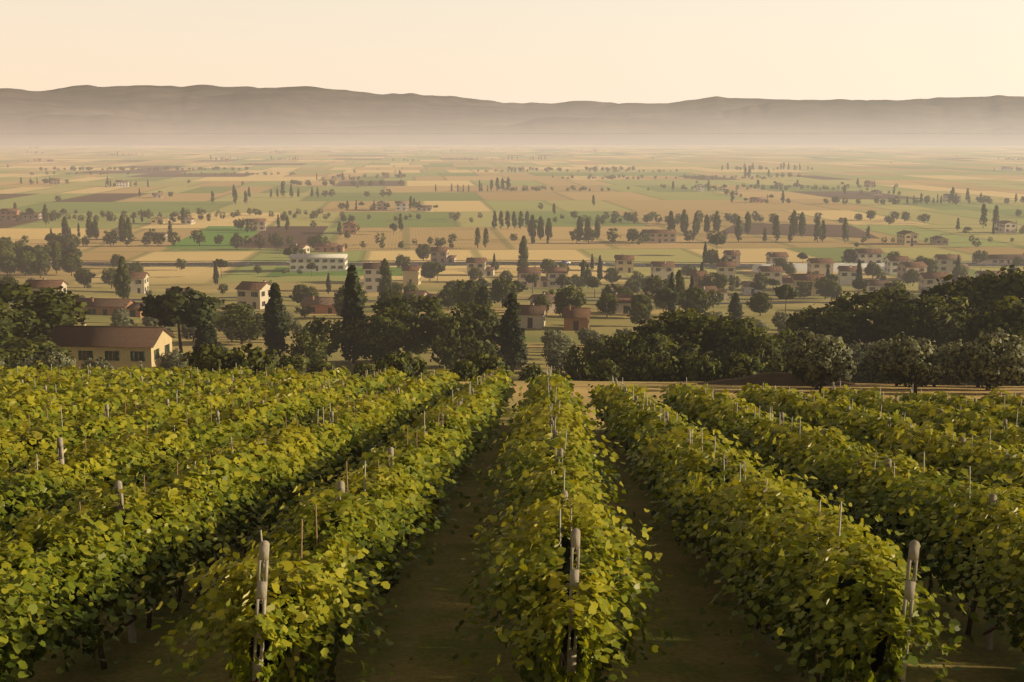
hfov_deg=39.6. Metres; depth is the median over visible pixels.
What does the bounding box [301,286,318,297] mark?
tree
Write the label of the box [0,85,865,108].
hill ridge
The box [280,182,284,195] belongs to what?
poplar
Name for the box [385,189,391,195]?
oak
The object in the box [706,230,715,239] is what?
oak
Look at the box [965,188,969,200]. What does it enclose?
poplar
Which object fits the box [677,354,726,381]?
shrub
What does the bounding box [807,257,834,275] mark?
house
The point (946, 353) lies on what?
olive tree
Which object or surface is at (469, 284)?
oak
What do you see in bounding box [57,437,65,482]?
concrete post
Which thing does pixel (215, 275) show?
cypress
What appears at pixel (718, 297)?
tree
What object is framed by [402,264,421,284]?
house
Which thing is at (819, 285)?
oak
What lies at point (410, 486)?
vine
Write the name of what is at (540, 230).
poplar
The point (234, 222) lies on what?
oak
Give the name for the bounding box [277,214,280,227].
cypress
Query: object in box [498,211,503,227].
poplar
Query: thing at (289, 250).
umbrella pine
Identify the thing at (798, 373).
olive tree
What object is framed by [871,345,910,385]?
olive tree
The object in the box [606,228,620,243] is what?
oak
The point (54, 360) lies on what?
bush
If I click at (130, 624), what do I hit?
concrete post
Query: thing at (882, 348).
olive tree
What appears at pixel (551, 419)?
concrete post
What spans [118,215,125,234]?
poplar
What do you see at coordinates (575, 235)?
oak
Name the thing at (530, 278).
umbrella pine
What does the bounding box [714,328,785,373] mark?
oak
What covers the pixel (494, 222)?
poplar
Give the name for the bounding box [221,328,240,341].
olive tree
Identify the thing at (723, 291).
house
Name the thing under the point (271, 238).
oak
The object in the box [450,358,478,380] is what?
shrub
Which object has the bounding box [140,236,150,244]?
oak
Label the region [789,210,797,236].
poplar
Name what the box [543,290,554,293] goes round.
tree
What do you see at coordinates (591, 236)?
oak
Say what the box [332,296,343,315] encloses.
tree
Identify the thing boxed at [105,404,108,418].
concrete post
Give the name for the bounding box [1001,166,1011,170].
house
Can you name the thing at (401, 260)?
oak
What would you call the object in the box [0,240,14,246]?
tree
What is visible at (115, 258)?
oak
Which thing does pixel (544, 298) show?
tree
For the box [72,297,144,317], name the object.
house
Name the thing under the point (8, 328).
oak
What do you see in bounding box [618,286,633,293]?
tree
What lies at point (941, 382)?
olive tree
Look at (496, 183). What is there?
poplar
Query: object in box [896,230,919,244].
house
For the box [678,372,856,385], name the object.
soil mound
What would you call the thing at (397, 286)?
oak
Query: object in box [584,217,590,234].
poplar
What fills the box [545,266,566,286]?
house
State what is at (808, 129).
hill ridge
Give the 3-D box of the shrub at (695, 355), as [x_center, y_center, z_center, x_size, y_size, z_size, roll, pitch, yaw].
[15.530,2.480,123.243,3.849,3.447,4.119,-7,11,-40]
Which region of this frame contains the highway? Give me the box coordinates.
[24,260,1023,268]
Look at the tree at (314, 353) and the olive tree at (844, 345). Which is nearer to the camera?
the olive tree at (844, 345)
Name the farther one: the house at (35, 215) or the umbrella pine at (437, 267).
the house at (35, 215)
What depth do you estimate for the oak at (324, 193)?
1392.16 m
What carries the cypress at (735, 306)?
on the ground
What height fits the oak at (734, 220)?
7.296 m
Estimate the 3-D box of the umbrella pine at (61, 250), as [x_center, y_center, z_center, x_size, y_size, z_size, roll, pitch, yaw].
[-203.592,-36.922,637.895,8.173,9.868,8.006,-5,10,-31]
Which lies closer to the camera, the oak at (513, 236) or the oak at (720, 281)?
the oak at (720, 281)
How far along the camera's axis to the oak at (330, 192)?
1392.92 m
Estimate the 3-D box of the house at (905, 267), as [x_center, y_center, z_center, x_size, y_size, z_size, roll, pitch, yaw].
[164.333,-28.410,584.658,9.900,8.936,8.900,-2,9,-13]
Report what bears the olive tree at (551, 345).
on the ground
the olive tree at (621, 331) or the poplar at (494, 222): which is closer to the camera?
the olive tree at (621, 331)
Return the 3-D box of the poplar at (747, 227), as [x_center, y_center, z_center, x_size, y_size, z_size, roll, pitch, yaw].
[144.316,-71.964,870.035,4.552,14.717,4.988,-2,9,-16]
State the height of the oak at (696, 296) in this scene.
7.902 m
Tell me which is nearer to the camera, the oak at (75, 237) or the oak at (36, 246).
the oak at (36, 246)
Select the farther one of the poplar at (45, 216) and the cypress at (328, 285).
the poplar at (45, 216)
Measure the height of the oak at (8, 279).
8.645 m
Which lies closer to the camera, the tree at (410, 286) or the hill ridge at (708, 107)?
the tree at (410, 286)
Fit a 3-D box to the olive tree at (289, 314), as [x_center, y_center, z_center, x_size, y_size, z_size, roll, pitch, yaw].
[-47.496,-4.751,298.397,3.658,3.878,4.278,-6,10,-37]
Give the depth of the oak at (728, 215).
1004.56 m
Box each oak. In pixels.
[0,275,18,305]
[0,280,14,302]
[0,282,88,353]
[0,298,40,345]
[10,242,22,252]
[30,258,50,277]
[34,244,50,255]
[47,240,62,248]
[49,213,57,220]
[58,237,76,248]
[59,252,82,275]
[68,234,82,245]
[73,268,95,287]
[81,237,89,246]
[100,268,116,288]
[102,230,119,245]
[110,254,122,266]
[118,229,135,243]
[128,261,143,271]
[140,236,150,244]
[147,228,155,236]
[150,232,165,245]
[167,232,180,245]
[190,229,205,245]
[214,234,223,244]
[228,235,243,249]
[230,233,242,242]
[233,218,240,226]
[237,220,245,229]
[243,236,252,245]
[249,223,256,231]
[251,234,265,249]
[267,232,279,243]
[271,234,283,248]
[289,284,310,305]
[309,235,324,246]
[313,239,324,244]
[321,190,327,196]
[327,189,335,196]
[333,284,367,305]
[337,203,344,209]
[345,314,411,363]
[368,294,447,360]
[376,289,404,304]
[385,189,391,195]
[392,283,403,290]
[395,254,410,267]
[415,244,430,259]
[421,261,438,280]
[436,287,456,309]
[437,301,504,355]
[442,280,461,294]
[451,279,481,305]
[468,267,482,280]
[488,276,519,307]
[509,234,517,240]
[517,258,529,266]
[540,258,556,273]
[553,285,587,315]
[569,229,582,242]
[570,211,578,218]
[571,274,584,287]
[581,228,596,242]
[594,330,677,380]
[601,283,621,293]
[604,267,621,283]
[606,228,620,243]
[609,217,616,223]
[611,211,618,217]
[621,212,630,221]
[624,278,640,292]
[626,214,634,222]
[626,228,637,242]
[626,293,653,311]
[627,229,640,239]
[630,216,637,222]
[632,308,733,364]
[639,230,650,241]
[639,276,650,292]
[643,214,652,222]
[643,275,668,298]
[654,214,662,223]
[678,285,714,314]
[678,312,783,379]
[681,265,692,277]
[683,230,695,242]
[694,213,704,222]
[702,272,729,288]
[704,249,718,263]
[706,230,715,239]
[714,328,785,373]
[718,231,727,239]
[723,213,732,221]
[730,215,738,223]
[745,292,772,315]
[752,272,767,285]
[768,213,778,221]
[772,258,786,270]
[779,304,864,350]
[813,276,834,298]
[814,212,821,217]
[820,280,843,300]
[822,286,931,357]
[841,248,856,262]
[863,261,881,278]
[867,210,875,219]
[879,293,973,347]
[880,280,908,292]
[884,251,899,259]
[885,217,893,223]
[889,211,898,219]
[901,213,910,221]
[904,269,919,285]
[914,255,928,261]
[919,274,1019,346]
[920,214,929,221]
[923,258,938,271]
[945,295,1023,344]
[952,266,967,275]
[964,263,1023,330]
[972,238,980,247]
[972,250,987,261]
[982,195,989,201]
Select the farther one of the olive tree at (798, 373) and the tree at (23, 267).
the tree at (23, 267)
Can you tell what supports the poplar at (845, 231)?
on the ground
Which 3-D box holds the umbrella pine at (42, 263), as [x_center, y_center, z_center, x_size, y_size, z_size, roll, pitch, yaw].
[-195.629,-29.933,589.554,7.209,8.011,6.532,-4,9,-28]
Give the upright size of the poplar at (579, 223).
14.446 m
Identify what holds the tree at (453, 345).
on the ground
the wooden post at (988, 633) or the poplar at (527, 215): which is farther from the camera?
the poplar at (527, 215)
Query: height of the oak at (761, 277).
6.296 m
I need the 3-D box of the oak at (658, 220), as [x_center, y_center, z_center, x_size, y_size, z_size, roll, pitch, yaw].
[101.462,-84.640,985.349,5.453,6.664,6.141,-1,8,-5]
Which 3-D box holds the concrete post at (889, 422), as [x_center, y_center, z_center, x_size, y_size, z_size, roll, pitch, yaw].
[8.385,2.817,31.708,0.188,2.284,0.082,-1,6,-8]
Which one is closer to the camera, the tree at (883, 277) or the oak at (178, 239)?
the tree at (883, 277)
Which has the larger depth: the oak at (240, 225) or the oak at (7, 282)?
the oak at (240, 225)
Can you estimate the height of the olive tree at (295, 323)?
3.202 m
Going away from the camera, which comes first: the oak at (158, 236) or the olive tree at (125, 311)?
the olive tree at (125, 311)
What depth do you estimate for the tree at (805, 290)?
467.59 m
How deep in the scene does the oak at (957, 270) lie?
578.41 m
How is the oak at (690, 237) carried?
on the ground
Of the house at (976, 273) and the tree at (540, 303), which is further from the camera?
the house at (976, 273)
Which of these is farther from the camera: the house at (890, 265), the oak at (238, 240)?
the oak at (238, 240)
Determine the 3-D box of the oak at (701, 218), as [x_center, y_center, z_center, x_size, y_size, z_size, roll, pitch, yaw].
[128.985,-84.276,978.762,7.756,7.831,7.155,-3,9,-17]
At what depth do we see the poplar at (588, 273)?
547.70 m
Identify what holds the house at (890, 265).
on the ground
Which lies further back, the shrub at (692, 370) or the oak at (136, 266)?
the oak at (136, 266)
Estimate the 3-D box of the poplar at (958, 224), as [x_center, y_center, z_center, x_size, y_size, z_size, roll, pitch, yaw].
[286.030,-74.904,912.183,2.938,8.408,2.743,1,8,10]
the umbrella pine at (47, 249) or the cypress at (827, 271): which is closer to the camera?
the cypress at (827, 271)
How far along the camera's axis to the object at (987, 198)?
1264.97 m
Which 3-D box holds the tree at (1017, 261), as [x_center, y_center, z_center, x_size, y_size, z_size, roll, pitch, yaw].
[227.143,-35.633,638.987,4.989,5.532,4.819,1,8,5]
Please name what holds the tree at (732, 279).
on the ground
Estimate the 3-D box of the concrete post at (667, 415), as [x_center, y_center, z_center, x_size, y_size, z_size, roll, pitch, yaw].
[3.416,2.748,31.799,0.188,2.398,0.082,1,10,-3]
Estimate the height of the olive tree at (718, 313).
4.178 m
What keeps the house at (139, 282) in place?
on the ground
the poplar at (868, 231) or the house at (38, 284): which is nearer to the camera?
the house at (38, 284)
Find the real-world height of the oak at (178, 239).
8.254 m
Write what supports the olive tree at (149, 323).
on the ground
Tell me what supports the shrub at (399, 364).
on the ground
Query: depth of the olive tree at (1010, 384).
123.59 m
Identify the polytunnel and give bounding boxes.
[752,264,782,272]
[788,264,867,272]
[833,263,884,269]
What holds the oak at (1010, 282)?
on the ground
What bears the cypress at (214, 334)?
on the ground
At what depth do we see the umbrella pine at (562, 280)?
490.84 m
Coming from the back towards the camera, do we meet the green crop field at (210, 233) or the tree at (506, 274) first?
the green crop field at (210, 233)
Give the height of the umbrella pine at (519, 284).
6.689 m
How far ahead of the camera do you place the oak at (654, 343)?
149.49 m
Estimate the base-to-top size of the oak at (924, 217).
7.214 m
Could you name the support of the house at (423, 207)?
on the ground
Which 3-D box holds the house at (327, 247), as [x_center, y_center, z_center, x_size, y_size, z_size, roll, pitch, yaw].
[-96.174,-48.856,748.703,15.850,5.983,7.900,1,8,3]
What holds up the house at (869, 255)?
on the ground
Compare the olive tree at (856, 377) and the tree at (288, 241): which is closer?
the olive tree at (856, 377)
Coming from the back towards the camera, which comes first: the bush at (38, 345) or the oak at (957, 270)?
the oak at (957, 270)
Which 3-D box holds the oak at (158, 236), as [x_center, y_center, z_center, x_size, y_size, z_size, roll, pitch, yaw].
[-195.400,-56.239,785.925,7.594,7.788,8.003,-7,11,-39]
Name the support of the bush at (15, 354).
on the ground
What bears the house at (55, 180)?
on the ground
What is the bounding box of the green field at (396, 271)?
[267,267,402,275]
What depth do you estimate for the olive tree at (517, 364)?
201.12 m
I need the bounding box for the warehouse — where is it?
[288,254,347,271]
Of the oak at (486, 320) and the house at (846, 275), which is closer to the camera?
the oak at (486, 320)
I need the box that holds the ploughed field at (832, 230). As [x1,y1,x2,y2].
[720,223,879,238]
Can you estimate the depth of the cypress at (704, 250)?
666.00 m
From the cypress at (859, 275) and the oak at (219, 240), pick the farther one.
the oak at (219, 240)
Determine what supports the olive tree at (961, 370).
on the ground
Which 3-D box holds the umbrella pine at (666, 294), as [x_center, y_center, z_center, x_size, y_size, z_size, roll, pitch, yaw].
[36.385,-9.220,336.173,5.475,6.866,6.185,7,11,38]
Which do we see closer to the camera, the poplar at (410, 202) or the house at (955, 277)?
the house at (955, 277)
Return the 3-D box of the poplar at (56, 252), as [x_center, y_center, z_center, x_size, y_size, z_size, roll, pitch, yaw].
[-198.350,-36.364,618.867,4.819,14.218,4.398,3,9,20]
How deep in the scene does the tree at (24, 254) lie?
601.14 m
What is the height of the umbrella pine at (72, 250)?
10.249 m
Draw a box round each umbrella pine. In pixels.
[0,259,16,274]
[1,236,10,242]
[23,246,39,255]
[31,259,48,277]
[41,246,51,253]
[44,233,56,241]
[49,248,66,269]
[62,241,77,248]
[63,247,82,256]
[138,286,224,352]
[213,259,229,275]
[283,245,299,255]
[306,262,317,274]
[389,223,397,234]
[428,262,445,282]
[476,278,490,285]
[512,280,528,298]
[524,274,539,292]
[554,275,571,286]
[586,279,601,297]
[654,288,678,310]
[708,234,725,244]
[717,256,732,260]
[750,279,766,291]
[767,278,780,292]
[773,284,798,314]
[797,252,807,262]
[825,274,839,281]
[852,279,868,293]
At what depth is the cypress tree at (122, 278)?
429.70 m
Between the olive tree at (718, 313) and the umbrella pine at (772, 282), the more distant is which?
the umbrella pine at (772, 282)
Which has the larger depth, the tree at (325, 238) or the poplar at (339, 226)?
the poplar at (339, 226)
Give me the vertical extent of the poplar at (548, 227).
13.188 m
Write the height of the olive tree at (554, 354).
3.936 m
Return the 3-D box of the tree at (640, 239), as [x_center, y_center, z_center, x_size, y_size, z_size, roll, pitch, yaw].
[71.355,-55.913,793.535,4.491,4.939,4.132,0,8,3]
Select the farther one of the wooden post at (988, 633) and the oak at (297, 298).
the oak at (297, 298)
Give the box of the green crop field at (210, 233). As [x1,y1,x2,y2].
[166,226,257,247]
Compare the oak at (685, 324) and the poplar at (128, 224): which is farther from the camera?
the poplar at (128, 224)
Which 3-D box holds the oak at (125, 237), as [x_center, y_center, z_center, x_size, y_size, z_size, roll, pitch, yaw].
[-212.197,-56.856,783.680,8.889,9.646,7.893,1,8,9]
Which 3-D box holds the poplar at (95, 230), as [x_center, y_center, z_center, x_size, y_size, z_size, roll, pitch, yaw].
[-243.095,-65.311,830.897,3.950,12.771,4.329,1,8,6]
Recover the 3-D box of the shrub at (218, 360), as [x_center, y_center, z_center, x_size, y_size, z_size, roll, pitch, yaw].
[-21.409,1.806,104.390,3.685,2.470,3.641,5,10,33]
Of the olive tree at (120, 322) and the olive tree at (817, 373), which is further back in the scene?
the olive tree at (120, 322)
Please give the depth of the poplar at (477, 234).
768.52 m
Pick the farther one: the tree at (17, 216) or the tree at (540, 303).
the tree at (17, 216)
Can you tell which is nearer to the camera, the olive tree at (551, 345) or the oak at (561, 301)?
the olive tree at (551, 345)
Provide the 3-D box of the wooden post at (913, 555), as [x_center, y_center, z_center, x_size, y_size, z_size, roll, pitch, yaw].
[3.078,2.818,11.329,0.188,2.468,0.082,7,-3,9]
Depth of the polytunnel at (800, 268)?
629.41 m
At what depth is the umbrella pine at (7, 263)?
588.95 m
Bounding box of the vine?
[0,360,1023,681]
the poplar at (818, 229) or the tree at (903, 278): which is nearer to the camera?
the tree at (903, 278)
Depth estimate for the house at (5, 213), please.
1034.22 m
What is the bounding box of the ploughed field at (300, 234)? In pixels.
[238,226,327,248]
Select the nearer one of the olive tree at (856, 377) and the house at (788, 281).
the olive tree at (856, 377)
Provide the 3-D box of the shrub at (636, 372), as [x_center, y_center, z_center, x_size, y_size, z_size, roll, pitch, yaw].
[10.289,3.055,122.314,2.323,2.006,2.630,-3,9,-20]
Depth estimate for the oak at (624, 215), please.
1007.92 m
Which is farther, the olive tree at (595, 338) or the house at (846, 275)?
the house at (846, 275)
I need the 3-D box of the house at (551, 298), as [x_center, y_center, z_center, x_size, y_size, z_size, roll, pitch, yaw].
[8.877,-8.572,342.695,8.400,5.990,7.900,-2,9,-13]
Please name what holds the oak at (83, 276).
on the ground
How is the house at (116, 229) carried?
on the ground
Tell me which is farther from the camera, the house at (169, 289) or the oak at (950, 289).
the house at (169, 289)
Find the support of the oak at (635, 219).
on the ground
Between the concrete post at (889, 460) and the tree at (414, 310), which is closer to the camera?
the concrete post at (889, 460)
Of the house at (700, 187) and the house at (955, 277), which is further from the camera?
the house at (700, 187)
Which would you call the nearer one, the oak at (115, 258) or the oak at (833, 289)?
the oak at (833, 289)
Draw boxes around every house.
[0,208,20,218]
[21,211,41,218]
[23,278,68,301]
[46,323,175,369]
[50,178,60,183]
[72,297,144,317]
[111,226,125,239]
[115,180,128,186]
[128,272,149,293]
[143,232,168,240]
[151,216,164,223]
[152,193,162,197]
[166,286,192,296]
[181,216,194,224]
[235,280,270,308]
[245,218,265,230]
[292,243,310,253]
[300,295,337,313]
[313,243,344,251]
[342,220,356,233]
[362,261,382,291]
[377,200,386,210]
[382,172,389,177]
[395,201,407,210]
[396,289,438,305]
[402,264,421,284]
[416,204,432,210]
[430,246,456,261]
[466,257,494,275]
[516,266,547,286]
[518,302,547,328]
[528,292,567,312]
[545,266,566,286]
[562,305,590,330]
[601,292,633,313]
[614,254,634,272]
[642,229,676,242]
[650,261,674,279]
[689,270,706,286]
[696,184,704,190]
[696,286,727,299]
[716,261,736,277]
[723,249,740,265]
[740,280,761,294]
[749,197,766,202]
[757,265,789,284]
[766,251,788,263]
[782,277,791,284]
[791,272,830,296]
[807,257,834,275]
[837,265,856,284]
[853,248,883,262]
[864,180,873,186]
[864,278,889,292]
[871,190,881,194]
[884,255,910,274]
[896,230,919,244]
[897,261,927,280]
[917,271,949,291]
[930,235,948,244]
[933,253,969,272]
[943,193,961,201]
[949,275,971,292]
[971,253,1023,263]
[974,269,1005,276]
[996,220,1016,232]
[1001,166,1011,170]
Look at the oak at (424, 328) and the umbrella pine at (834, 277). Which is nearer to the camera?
the oak at (424, 328)
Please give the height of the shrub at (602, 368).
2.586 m
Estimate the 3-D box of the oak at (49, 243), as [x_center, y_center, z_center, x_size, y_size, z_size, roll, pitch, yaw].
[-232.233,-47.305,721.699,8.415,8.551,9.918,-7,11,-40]
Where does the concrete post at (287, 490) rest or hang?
on the ground
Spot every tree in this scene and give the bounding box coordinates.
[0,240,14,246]
[0,242,18,255]
[0,247,13,271]
[0,253,16,272]
[0,254,15,274]
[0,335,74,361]
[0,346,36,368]
[10,354,33,366]
[14,214,21,221]
[14,249,36,275]
[15,240,25,246]
[17,357,32,366]
[19,257,34,275]
[20,235,28,242]
[21,360,33,367]
[31,350,75,368]
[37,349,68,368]
[81,356,114,370]
[110,319,130,325]
[111,308,128,314]
[111,311,128,322]
[118,315,136,325]
[121,210,126,216]
[140,316,156,324]
[145,319,167,327]
[153,323,173,333]
[159,350,182,362]
[159,354,178,368]
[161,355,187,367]
[176,258,186,268]
[180,324,196,341]
[212,302,268,344]
[217,283,228,293]
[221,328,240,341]
[253,264,261,273]
[283,310,295,325]
[284,329,328,371]
[285,235,294,244]
[287,317,301,332]
[293,325,304,333]
[294,304,312,317]
[296,316,348,363]
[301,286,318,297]
[317,233,328,241]
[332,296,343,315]
[344,231,350,237]
[374,233,385,242]
[379,241,384,247]
[398,241,403,248]
[401,292,419,312]
[403,282,417,289]
[427,236,433,244]
[430,313,488,367]
[434,237,442,246]
[448,233,457,242]
[490,261,499,270]
[499,270,513,280]
[499,348,526,370]
[533,294,551,307]
[534,300,548,315]
[541,329,559,345]
[542,341,569,364]
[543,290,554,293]
[545,346,573,373]
[549,333,572,345]
[549,335,577,347]
[558,264,569,274]
[563,344,595,380]
[575,327,599,344]
[580,335,610,362]
[588,334,606,351]
[595,291,617,316]
[597,332,644,380]
[614,329,633,334]
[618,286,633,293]
[627,302,650,325]
[631,270,643,281]
[636,237,643,244]
[653,288,666,310]
[696,280,710,285]
[703,310,724,316]
[706,289,722,307]
[728,285,735,291]
[729,275,740,287]
[748,321,769,333]
[757,215,763,220]
[768,327,796,371]
[771,310,789,326]
[775,319,785,332]
[777,327,850,388]
[783,261,794,271]
[785,265,795,276]
[789,332,853,392]
[795,281,811,298]
[801,334,848,385]
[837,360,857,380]
[845,339,873,360]
[851,358,876,382]
[854,355,884,382]
[856,345,899,382]
[863,339,899,377]
[868,338,894,382]
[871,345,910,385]
[876,273,886,279]
[880,332,947,388]
[884,336,945,393]
[900,291,918,304]
[901,273,910,284]
[929,342,969,384]
[932,344,960,384]
[937,339,969,384]
[948,344,1000,386]
[955,335,1023,389]
[963,327,1023,394]
[999,380,1023,385]
[1012,256,1022,267]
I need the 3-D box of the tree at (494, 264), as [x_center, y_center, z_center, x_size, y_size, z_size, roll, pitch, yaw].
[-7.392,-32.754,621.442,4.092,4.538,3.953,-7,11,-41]
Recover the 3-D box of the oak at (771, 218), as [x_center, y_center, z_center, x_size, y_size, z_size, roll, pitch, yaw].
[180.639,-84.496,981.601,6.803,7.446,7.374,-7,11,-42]
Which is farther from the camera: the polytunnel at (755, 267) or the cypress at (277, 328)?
the polytunnel at (755, 267)
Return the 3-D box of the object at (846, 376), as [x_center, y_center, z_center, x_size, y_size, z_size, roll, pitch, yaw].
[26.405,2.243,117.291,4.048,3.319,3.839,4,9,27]
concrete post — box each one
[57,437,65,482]
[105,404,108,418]
[114,480,136,642]
[216,411,219,425]
[216,451,228,570]
[251,540,269,681]
[282,486,289,521]
[330,411,333,483]
[337,480,350,635]
[388,447,393,467]
[549,415,552,425]
[553,430,557,440]
[557,448,562,473]
[561,490,567,504]
[566,528,579,681]
[665,411,668,422]
[715,451,727,572]
[760,487,771,644]
[780,412,783,425]
[883,458,891,541]
[887,416,890,425]
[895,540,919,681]
[957,437,965,496]
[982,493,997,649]
[1003,419,1006,430]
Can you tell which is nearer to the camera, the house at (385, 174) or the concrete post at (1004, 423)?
the concrete post at (1004, 423)
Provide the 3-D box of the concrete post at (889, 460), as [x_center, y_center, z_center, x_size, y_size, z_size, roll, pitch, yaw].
[5.669,2.870,21.547,0.188,2.238,0.082,0,10,3]
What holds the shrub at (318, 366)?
on the ground
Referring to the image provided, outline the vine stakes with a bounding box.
[2,363,1021,681]
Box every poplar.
[42,204,49,223]
[51,241,60,273]
[61,216,68,236]
[85,215,92,237]
[92,218,99,239]
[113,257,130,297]
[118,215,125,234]
[125,217,131,238]
[167,221,172,235]
[181,207,185,222]
[211,191,214,202]
[233,189,237,204]
[243,190,247,202]
[245,219,249,232]
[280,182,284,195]
[285,216,289,230]
[289,184,293,197]
[337,221,341,235]
[378,258,391,295]
[398,213,403,230]
[408,196,412,208]
[474,227,480,247]
[483,227,488,246]
[491,211,497,228]
[495,177,498,191]
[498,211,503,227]
[500,178,504,190]
[505,211,510,228]
[506,177,510,190]
[511,211,516,228]
[518,211,523,228]
[518,235,528,263]
[524,211,529,228]
[527,215,536,236]
[537,216,543,239]
[545,218,551,237]
[576,216,582,236]
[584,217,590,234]
[584,264,591,286]
[594,219,600,237]
[667,211,675,229]
[675,270,685,308]
[680,209,688,231]
[692,212,700,234]
[692,222,696,232]
[704,214,709,233]
[713,211,720,233]
[734,216,742,242]
[744,211,751,234]
[747,165,750,176]
[762,228,766,241]
[772,216,780,239]
[787,226,792,242]
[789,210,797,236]
[798,212,805,236]
[813,217,822,242]
[820,220,826,241]
[842,218,849,241]
[866,225,870,239]
[949,187,954,204]
[955,218,959,229]
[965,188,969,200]
[979,203,987,225]
[991,205,999,227]
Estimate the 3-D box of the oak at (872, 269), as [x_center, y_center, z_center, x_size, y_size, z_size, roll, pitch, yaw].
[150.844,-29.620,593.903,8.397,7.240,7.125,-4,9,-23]
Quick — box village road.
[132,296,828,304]
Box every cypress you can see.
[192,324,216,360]
[202,325,220,345]
[213,260,218,283]
[260,282,291,357]
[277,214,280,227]
[326,273,331,293]
[340,264,364,362]
[470,285,493,316]
[496,293,527,372]
[531,224,534,243]
[580,259,585,286]
[590,254,593,269]
[597,255,602,279]
[666,272,676,312]
[689,276,693,287]
[702,241,706,263]
[727,292,744,319]
[826,264,829,275]
[855,259,862,289]
[956,255,960,271]
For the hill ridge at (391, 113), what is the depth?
10818.24 m
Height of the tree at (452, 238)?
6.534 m
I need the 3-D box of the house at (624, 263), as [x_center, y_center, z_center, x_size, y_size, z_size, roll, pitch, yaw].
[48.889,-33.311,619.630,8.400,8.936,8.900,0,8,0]
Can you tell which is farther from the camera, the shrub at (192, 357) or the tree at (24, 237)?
the tree at (24, 237)
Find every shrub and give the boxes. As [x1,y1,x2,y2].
[179,342,226,370]
[197,347,245,373]
[229,342,277,374]
[276,353,309,374]
[305,358,334,374]
[351,360,375,376]
[373,354,413,378]
[382,351,428,380]
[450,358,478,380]
[464,350,489,380]
[476,353,514,376]
[518,362,543,380]
[552,369,567,379]
[578,363,610,380]
[588,357,621,380]
[619,365,642,381]
[643,353,684,381]
[676,350,720,381]
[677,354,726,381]
[718,351,767,378]
[761,357,795,372]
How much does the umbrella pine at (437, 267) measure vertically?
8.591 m
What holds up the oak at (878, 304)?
on the ground
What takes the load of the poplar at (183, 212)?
on the ground
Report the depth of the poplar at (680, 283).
371.74 m
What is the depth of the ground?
783.99 m
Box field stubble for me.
[0,228,86,242]
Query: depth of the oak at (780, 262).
623.61 m
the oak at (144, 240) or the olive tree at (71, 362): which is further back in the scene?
the oak at (144, 240)
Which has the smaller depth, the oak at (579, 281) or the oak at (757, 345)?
the oak at (757, 345)
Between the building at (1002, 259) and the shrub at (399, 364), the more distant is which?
the building at (1002, 259)
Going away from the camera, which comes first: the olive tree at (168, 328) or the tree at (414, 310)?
the olive tree at (168, 328)
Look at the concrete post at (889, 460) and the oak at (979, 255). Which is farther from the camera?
the oak at (979, 255)
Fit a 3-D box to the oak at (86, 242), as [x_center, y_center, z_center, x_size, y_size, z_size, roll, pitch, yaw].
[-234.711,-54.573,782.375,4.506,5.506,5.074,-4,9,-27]
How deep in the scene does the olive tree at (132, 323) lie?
284.54 m
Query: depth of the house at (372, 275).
510.94 m
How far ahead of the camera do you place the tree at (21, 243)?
723.41 m
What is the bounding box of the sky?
[0,0,1023,103]
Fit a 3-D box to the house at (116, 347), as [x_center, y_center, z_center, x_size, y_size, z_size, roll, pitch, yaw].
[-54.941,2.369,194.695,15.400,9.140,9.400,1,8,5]
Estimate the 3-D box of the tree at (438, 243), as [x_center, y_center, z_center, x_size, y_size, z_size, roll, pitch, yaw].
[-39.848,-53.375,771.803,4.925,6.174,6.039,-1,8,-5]
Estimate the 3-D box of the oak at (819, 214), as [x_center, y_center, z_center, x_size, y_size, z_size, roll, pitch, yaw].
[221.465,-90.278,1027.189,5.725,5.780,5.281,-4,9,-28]
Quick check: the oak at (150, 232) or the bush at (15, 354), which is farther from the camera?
the oak at (150, 232)
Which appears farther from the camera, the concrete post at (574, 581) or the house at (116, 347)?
the house at (116, 347)
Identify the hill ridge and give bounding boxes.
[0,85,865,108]
[0,86,1023,118]
[0,91,1023,128]
[0,104,992,142]
[0,114,1023,145]
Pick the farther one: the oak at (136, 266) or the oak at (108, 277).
the oak at (136, 266)
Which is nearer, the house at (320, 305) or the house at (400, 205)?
the house at (320, 305)
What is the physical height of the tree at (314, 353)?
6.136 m
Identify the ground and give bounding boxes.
[0,145,1023,681]
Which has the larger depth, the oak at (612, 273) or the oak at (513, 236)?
the oak at (513, 236)
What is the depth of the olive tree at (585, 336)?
250.04 m
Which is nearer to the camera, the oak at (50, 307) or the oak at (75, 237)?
the oak at (50, 307)
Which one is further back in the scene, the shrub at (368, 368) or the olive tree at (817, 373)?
the shrub at (368, 368)
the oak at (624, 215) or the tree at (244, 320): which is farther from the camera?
the oak at (624, 215)
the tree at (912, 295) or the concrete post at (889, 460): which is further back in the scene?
the tree at (912, 295)
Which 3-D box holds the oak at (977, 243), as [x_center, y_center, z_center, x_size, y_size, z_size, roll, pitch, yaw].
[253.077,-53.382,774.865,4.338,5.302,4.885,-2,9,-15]
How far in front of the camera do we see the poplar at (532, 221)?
829.72 m
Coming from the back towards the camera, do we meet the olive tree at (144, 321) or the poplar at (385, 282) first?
the poplar at (385, 282)
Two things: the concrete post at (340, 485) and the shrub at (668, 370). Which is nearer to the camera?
the concrete post at (340, 485)
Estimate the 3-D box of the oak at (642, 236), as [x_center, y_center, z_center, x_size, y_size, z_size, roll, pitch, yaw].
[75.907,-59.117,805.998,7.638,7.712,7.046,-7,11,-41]
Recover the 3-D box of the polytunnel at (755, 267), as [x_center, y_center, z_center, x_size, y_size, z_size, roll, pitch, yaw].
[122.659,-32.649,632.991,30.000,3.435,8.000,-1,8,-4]

